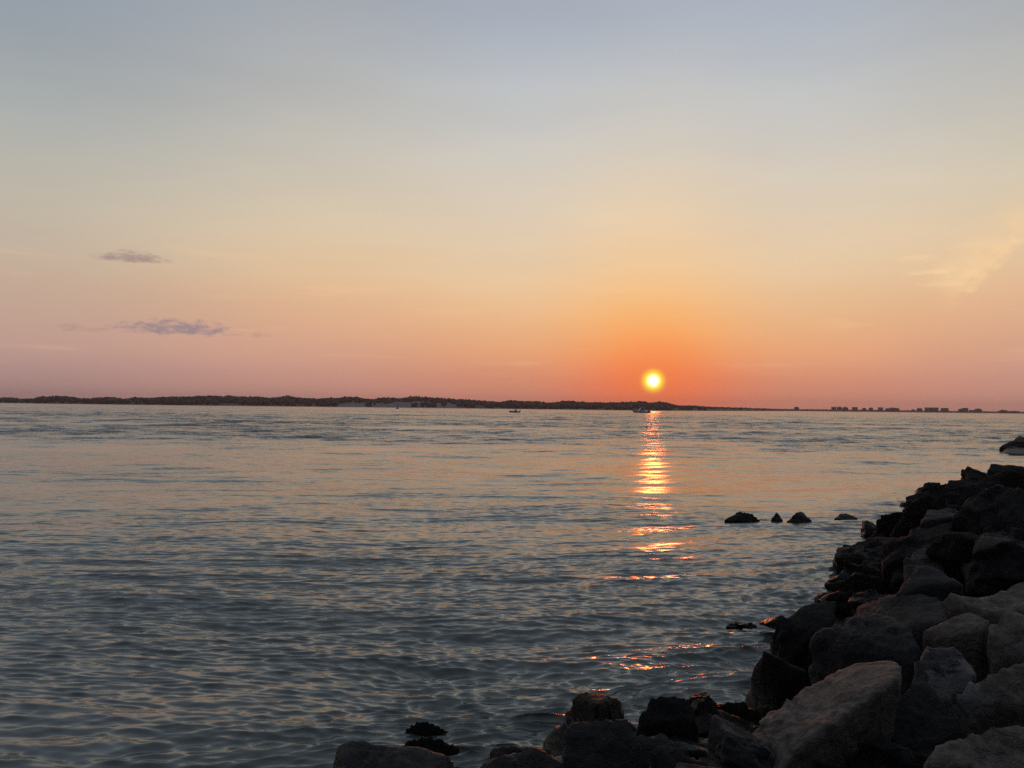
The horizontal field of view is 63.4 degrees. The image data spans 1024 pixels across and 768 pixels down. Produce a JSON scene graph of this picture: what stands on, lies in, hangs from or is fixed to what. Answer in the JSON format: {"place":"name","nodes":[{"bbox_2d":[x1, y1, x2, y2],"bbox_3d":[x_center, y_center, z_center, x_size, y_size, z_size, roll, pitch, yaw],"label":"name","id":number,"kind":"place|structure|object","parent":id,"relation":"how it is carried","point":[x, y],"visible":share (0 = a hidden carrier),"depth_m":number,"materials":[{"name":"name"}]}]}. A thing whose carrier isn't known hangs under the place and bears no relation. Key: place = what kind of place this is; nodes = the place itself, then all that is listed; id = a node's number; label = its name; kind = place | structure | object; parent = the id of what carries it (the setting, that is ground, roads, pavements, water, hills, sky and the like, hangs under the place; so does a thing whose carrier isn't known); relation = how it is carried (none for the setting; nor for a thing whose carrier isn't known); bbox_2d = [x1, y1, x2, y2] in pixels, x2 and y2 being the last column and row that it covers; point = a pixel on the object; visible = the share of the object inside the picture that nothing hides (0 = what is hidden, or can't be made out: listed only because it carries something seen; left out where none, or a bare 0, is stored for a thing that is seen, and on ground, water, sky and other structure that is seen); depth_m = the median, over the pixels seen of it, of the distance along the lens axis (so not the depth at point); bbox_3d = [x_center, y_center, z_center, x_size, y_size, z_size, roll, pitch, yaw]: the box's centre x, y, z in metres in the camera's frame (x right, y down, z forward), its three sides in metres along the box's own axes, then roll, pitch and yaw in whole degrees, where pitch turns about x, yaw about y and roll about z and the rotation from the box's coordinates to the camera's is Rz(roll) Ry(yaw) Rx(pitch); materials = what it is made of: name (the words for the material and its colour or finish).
{"place":"outdoors","nodes":[
{"label":"outdoors","id":0,"kind":"place"},
{"bbox_2d":[0,403,1023,767],"bbox_3d":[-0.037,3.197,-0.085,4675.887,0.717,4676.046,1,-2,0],"label":"sea","id":1,"kind":"structure","parent":0,"point":[238,587],"depth_m":16.96,"materials":[{"name":"liquid"}]},
{"bbox_2d":[403,722,448,736],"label":"rock","id":2,"kind":"object","parent":1,"relation":"in","point":[425,729],"visible":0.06,"depth_m":7.97,"materials":[{"name":"black stone"}]},
{"bbox_2d":[402,736,459,755],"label":"rock","id":3,"kind":"object","parent":1,"relation":"in","point":[437,745],"visible":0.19,"depth_m":7.46,"materials":[{"name":"black stone"}]},
{"bbox_2d":[565,692,623,724],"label":"rock","id":4,"kind":"object","parent":1,"relation":"in","point":[591,706],"visible":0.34,"depth_m":8.05,"materials":[{"name":"black stone"}]},
{"bbox_2d":[613,719,636,731],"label":"rock","id":5,"kind":"object","parent":4,"relation":"on","point":[633,727],"visible":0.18,"depth_m":8.13,"materials":[{"name":"grey stone"}]},
{"bbox_2d":[632,407,650,412],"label":"cabin cruiser","id":6,"kind":"object","parent":1,"relation":"on","point":[641,410],"visible":0.87,"depth_m":488.52,"materials":[{"name":"paint"}]},
{"bbox_2d":[715,701,760,724],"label":"rock","id":7,"kind":"object","parent":1,"relation":"in","point":[742,710],"visible":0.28,"depth_m":8.38,"materials":[{"name":"black stone"}]},
{"bbox_2d":[687,691,719,707],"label":"rock","id":8,"kind":"object","parent":7,"relation":"on","point":[705,696],"visible":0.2,"depth_m":8.57,"materials":[{"name":"stone"}]},
{"bbox_2d":[726,621,756,629],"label":"rock","id":9,"kind":"object","parent":1,"relation":"on","point":[740,625],"visible":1,"depth_m":12.29,"materials":[{"name":"black stone"}]},
{"bbox_2d":[724,512,759,522],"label":"rock","id":10,"kind":"object","parent":1,"relation":"in","point":[739,517],"visible":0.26,"depth_m":23.59,"materials":[{"name":"grey stone"}]},
{"bbox_2d":[759,615,780,628],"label":"rock","id":11,"kind":"object","parent":1,"relation":"on","point":[769,623],"visible":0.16,"depth_m":11.79,"materials":[{"name":"stone"}]},
{"bbox_2d":[771,513,782,521],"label":"rock","id":12,"kind":"object","parent":1,"relation":"in","point":[776,517],"visible":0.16,"depth_m":23.76,"materials":[{"name":"grey stone"}]},
{"bbox_2d":[787,512,811,522],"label":"rock","id":13,"kind":"object","parent":1,"relation":"in","point":[799,517],"visible":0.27,"depth_m":23.56,"materials":[{"name":"grey stone"}]},
{"bbox_2d":[814,591,859,614],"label":"rock","id":14,"kind":"object","parent":1,"relation":"on","point":[841,599],"visible":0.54,"depth_m":13.10,"materials":[{"name":"black stone"}]},
{"bbox_2d":[824,571,851,591],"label":"rock","id":15,"kind":"object","parent":1,"relation":"in","point":[834,584],"visible":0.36,"depth_m":14.39,"materials":[{"name":"black stone"}]},
{"bbox_2d":[834,513,857,519],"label":"rock","id":16,"kind":"object","parent":1,"relation":"in","point":[844,516],"visible":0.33,"depth_m":24.29,"materials":[{"name":"grey stone"}]},
{"bbox_2d":[844,572,886,594],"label":"rock","id":17,"kind":"object","parent":1,"relation":"in","point":[857,582],"visible":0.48,"depth_m":14.02,"materials":[{"name":"black stone"}]},
{"bbox_2d":[860,521,876,537],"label":"rock","id":18,"kind":"object","parent":1,"relation":"in","point":[868,528],"visible":0.41,"depth_m":20.79,"materials":[{"name":"grey stone"}]},
{"bbox_2d":[0,400,1023,413],"bbox_3d":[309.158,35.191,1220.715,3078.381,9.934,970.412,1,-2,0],"label":"terrain dunes","id":19,"kind":"structure","parent":0,"point":[392,405],"depth_m":904.88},
{"bbox_2d":[0,395,1021,412],"bbox_3d":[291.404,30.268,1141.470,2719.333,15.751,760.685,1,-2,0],"label":"shore scrub","id":20,"kind":"object","parent":19,"relation":"on","point":[286,400],"visible":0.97,"depth_m":898.17,"materials":[{"name":"green plant"}]},
{"bbox_2d":[0,0,1023,411],"label":"sky","id":21,"kind":"structure","parent":0,"point":[771,204],"materials":[{"name":"orange"}]},
{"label":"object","id":22,"kind":"structure","parent":0,"visible":0},
{"bbox_2d":[333,740,453,767],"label":"rock","id":23,"kind":"object","parent":22,"relation":"on","point":[356,754],"visible":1,"depth_m":6.62,"materials":[{"name":"grey stone"}]},
{"bbox_2d":[487,746,545,760],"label":"rock","id":24,"kind":"object","parent":22,"relation":"on","point":[496,753],"visible":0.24,"depth_m":6.80,"materials":[{"name":"grey stone"}]},
{"bbox_2d":[480,749,565,767],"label":"rock","id":25,"kind":"object","parent":22,"relation":"on","point":[534,758],"visible":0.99,"depth_m":6.62,"materials":[{"name":"grey stone"}]},
{"bbox_2d":[542,718,589,756],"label":"rock","id":26,"kind":"object","parent":22,"relation":"on","point":[553,744],"visible":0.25,"depth_m":7.53,"materials":[{"name":"grey stone"}]},
{"bbox_2d":[562,719,641,767],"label":"rock","id":27,"kind":"object","parent":22,"relation":"on","point":[605,743],"visible":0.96,"depth_m":6.76,"materials":[{"name":"grey stone"}]},
{"bbox_2d":[637,733,691,767],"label":"rock","id":28,"kind":"object","parent":22,"relation":"on","point":[650,744],"visible":0.28,"depth_m":6.83,"materials":[{"name":"grey stone"}]},
{"bbox_2d":[636,696,698,742],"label":"rock","id":29,"kind":"object","parent":22,"relation":"on","point":[668,717],"visible":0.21,"depth_m":7.28,"materials":[{"name":"black stone"}]},
{"bbox_2d":[648,745,721,767],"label":"rock","id":30,"kind":"object","parent":22,"relation":"on","point":[665,757],"visible":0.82,"depth_m":6.02,"materials":[{"name":"grey stone"}]},
{"bbox_2d":[669,736,707,759],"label":"rock","id":31,"kind":"object","parent":22,"relation":"on","point":[697,751],"visible":0.2,"depth_m":6.94,"materials":[{"name":"grey stone"}]},
{"bbox_2d":[675,762,715,767],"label":"rock","id":32,"kind":"object","parent":22,"relation":"on","point":[681,765],"visible":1,"depth_m":5.73,"materials":[{"name":"grey stone"}]},
{"bbox_2d":[691,698,758,738],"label":"rock","id":33,"kind":"object","parent":22,"relation":"on","point":[704,711],"visible":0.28,"depth_m":7.85,"materials":[{"name":"black stone"}]},
{"bbox_2d":[707,714,776,767],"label":"rock","id":34,"kind":"object","parent":22,"relation":"on","point":[730,745],"visible":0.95,"depth_m":6.27,"materials":[{"name":"grey stone"}]},
{"bbox_2d":[745,651,810,718],"bbox_3d":[2.687,3.333,8.432,1.043,1.312,0.736,-1,-2,40],"label":"rock","id":35,"kind":"object","parent":22,"relation":"on","point":[776,682],"visible":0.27,"depth_m":8.15,"materials":[{"name":"black stone"}]},
{"bbox_2d":[770,600,835,673],"bbox_3d":[3.456,3.128,9.712,0.952,1.018,0.806,1,-2,0],"label":"rock","id":36,"kind":"object","parent":22,"relation":"on","point":[793,634],"visible":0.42,"depth_m":9.58,"materials":[{"name":"black stone"}]},
{"bbox_2d":[752,661,901,767],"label":"rock","id":37,"kind":"object","parent":22,"relation":"on","point":[833,720],"visible":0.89,"depth_m":6.62,"materials":[{"name":"grey stone"}]},
{"bbox_2d":[832,537,896,574],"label":"rock","id":38,"kind":"object","parent":22,"relation":"on","point":[869,549],"visible":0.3,"depth_m":16.27,"materials":[{"name":"grey stone"}]},
{"bbox_2d":[808,610,921,696],"bbox_3d":[3.930,3.253,8.765,1.121,1.556,1.344,2,-2,-36],"label":"rock","id":39,"kind":"object","parent":22,"relation":"on","point":[863,636],"visible":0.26,"depth_m":8.62,"materials":[{"name":"grey stone"}]},
{"bbox_2d":[848,589,886,614],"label":"rock","id":40,"kind":"object","parent":22,"relation":"on","point":[855,601],"visible":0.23,"depth_m":12.34,"materials":[{"name":"black stone"}]},
{"bbox_2d":[871,512,902,537],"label":"rock","id":41,"kind":"object","parent":22,"relation":"on","point":[886,524],"visible":0.4,"depth_m":18.99,"materials":[{"name":"black stone"}]},
{"bbox_2d":[845,743,930,767],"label":"rock","id":42,"kind":"object","parent":22,"relation":"on","point":[868,756],"visible":0.77,"depth_m":6.42,"materials":[{"name":"black stone"}]},
{"bbox_2d":[870,735,915,767],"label":"rock","id":43,"kind":"object","parent":22,"relation":"on","point":[908,756],"visible":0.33,"depth_m":6.45,"materials":[{"name":"grey stone"}]},
{"bbox_2d":[856,594,946,652],"bbox_3d":[4.873,3.338,10.251,0.890,1.506,2.218,1,-2,0],"label":"rock","id":44,"kind":"object","parent":22,"relation":"on","point":[918,615],"visible":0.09,"depth_m":10.01,"materials":[{"name":"grey stone"}]},
{"bbox_2d":[880,523,951,594],"bbox_3d":[7.290,3.502,14.516,1.627,1.851,3.720,0,-2,27],"label":"rock","id":45,"kind":"object","parent":22,"relation":"on","point":[895,553],"visible":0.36,"depth_m":14.60,"materials":[{"name":"grey stone"}]},
{"bbox_2d":[841,559,888,591],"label":"rock","id":46,"kind":"object","parent":45,"relation":"on","point":[868,567],"visible":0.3,"depth_m":14.88,"materials":[{"name":"black stone"}]},
{"bbox_2d":[925,532,980,597],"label":"rock","id":47,"kind":"object","parent":45,"relation":"on","point":[951,552],"visible":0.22,"depth_m":12.54,"materials":[{"name":"black stone"}]},
{"bbox_2d":[975,531,1008,535],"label":"rock","id":48,"kind":"object","parent":45,"relation":"on","point":[1003,533],"visible":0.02,"depth_m":13.51,"materials":[{"name":"grey stone"}]},
{"bbox_2d":[890,494,950,537],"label":"rock","id":49,"kind":"object","parent":22,"relation":"on","point":[914,512],"visible":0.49,"depth_m":18.23,"materials":[{"name":"grey stone"}]},
{"bbox_2d":[903,548,944,580],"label":"rock","id":50,"kind":"object","parent":22,"relation":"on","point":[919,557],"visible":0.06,"depth_m":13.03,"materials":[{"name":"grey stone"}]},
{"bbox_2d":[892,681,961,753],"bbox_3d":[3.174,3.108,6.628,1.220,1.108,0.779,1,-2,-29],"label":"rock","id":51,"kind":"object","parent":22,"relation":"on","point":[926,721],"visible":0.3,"depth_m":6.83,"materials":[{"name":"grey stone"}]},
{"bbox_2d":[915,482,940,493],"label":"rock","id":52,"kind":"object","parent":22,"relation":"on","point":[924,488],"visible":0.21,"depth_m":28.51,"materials":[{"name":"grey stone"}]},
{"bbox_2d":[896,566,962,600],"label":"rock","id":53,"kind":"object","parent":22,"relation":"on","point":[930,581],"visible":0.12,"depth_m":10.41,"materials":[{"name":"grey stone"}]},
{"bbox_2d":[906,487,958,505],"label":"rock","id":54,"kind":"object","parent":22,"relation":"on","point":[938,492],"visible":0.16,"depth_m":23.89,"materials":[{"name":"grey stone"}]},
{"bbox_2d":[920,508,957,531],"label":"rock","id":55,"kind":"object","parent":22,"relation":"on","point":[931,518],"visible":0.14,"depth_m":16.08,"materials":[{"name":"grey stone"}]},
{"bbox_2d":[912,646,975,717],"bbox_3d":[3.811,3.176,7.363,0.556,1.616,0.589,1,-2,0],"label":"rock","id":56,"kind":"object","parent":22,"relation":"on","point":[948,674],"visible":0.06,"depth_m":7.28,"materials":[{"name":"grey stone"}]},
{"bbox_2d":[923,613,989,683],"bbox_3d":[4.459,3.152,8.295,0.682,1.666,0.679,1,-2,0],"label":"rock","id":57,"kind":"object","parent":22,"relation":"on","point":[965,635],"visible":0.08,"depth_m":8.09,"materials":[{"name":"grey stone"}]},
{"bbox_2d":[941,480,976,505],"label":"rock","id":58,"kind":"object","parent":22,"relation":"on","point":[964,490],"visible":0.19,"depth_m":23.53,"materials":[{"name":"grey stone"}]},
{"bbox_2d":[923,725,1023,767],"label":"rock","id":59,"kind":"object","parent":22,"relation":"on","point":[992,747],"visible":1,"depth_m":5.59,"materials":[{"name":"grey stone"}]},
{"bbox_2d":[960,466,986,480],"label":"rock","id":60,"kind":"object","parent":22,"relation":"on","point":[968,472],"visible":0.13,"depth_m":30.11,"materials":[{"name":"grey stone"}]},
{"bbox_2d":[941,582,1023,623],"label":"rock","id":61,"kind":"object","parent":22,"relation":"on","point":[992,609],"visible":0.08,"depth_m":8.81,"materials":[{"name":"grey stone"}]},
{"bbox_2d":[950,484,1023,534],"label":"rock","id":62,"kind":"object","parent":22,"relation":"on","point":[997,508],"visible":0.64,"depth_m":15.42,"materials":[{"name":"grey stone"}]},
{"bbox_2d":[955,662,1023,739],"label":"rock","id":63,"kind":"object","parent":22,"relation":"on","point":[990,701],"visible":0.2,"depth_m":6.59,"materials":[{"name":"grey stone"}]},
{"bbox_2d":[960,528,1023,597],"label":"rock","id":64,"kind":"object","parent":22,"relation":"on","point":[995,565],"visible":0.82,"depth_m":11.86,"materials":[{"name":"grey stone"}]},
{"bbox_2d":[961,470,1023,494],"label":"rock","id":65,"kind":"object","parent":22,"relation":"on","point":[1010,479],"visible":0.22,"depth_m":22.95,"materials":[{"name":"grey stone"}]},
{"bbox_2d":[986,611,1023,674],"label":"rock","id":66,"kind":"object","parent":22,"relation":"on","point":[1005,645],"visible":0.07,"depth_m":7.81,"materials":[{"name":"grey stone"}]},
{"bbox_2d":[986,464,1023,476],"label":"rock","id":67,"kind":"object","parent":22,"relation":"on","point":[993,469],"visible":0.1,"depth_m":25.06,"materials":[{"name":"grey stone"}]},
{"bbox_2d":[999,436,1023,454],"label":"rock","id":68,"kind":"object","parent":22,"relation":"on","point":[1015,446],"visible":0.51,"depth_m":65.02,"materials":[{"name":"grey stone"}]}
]}

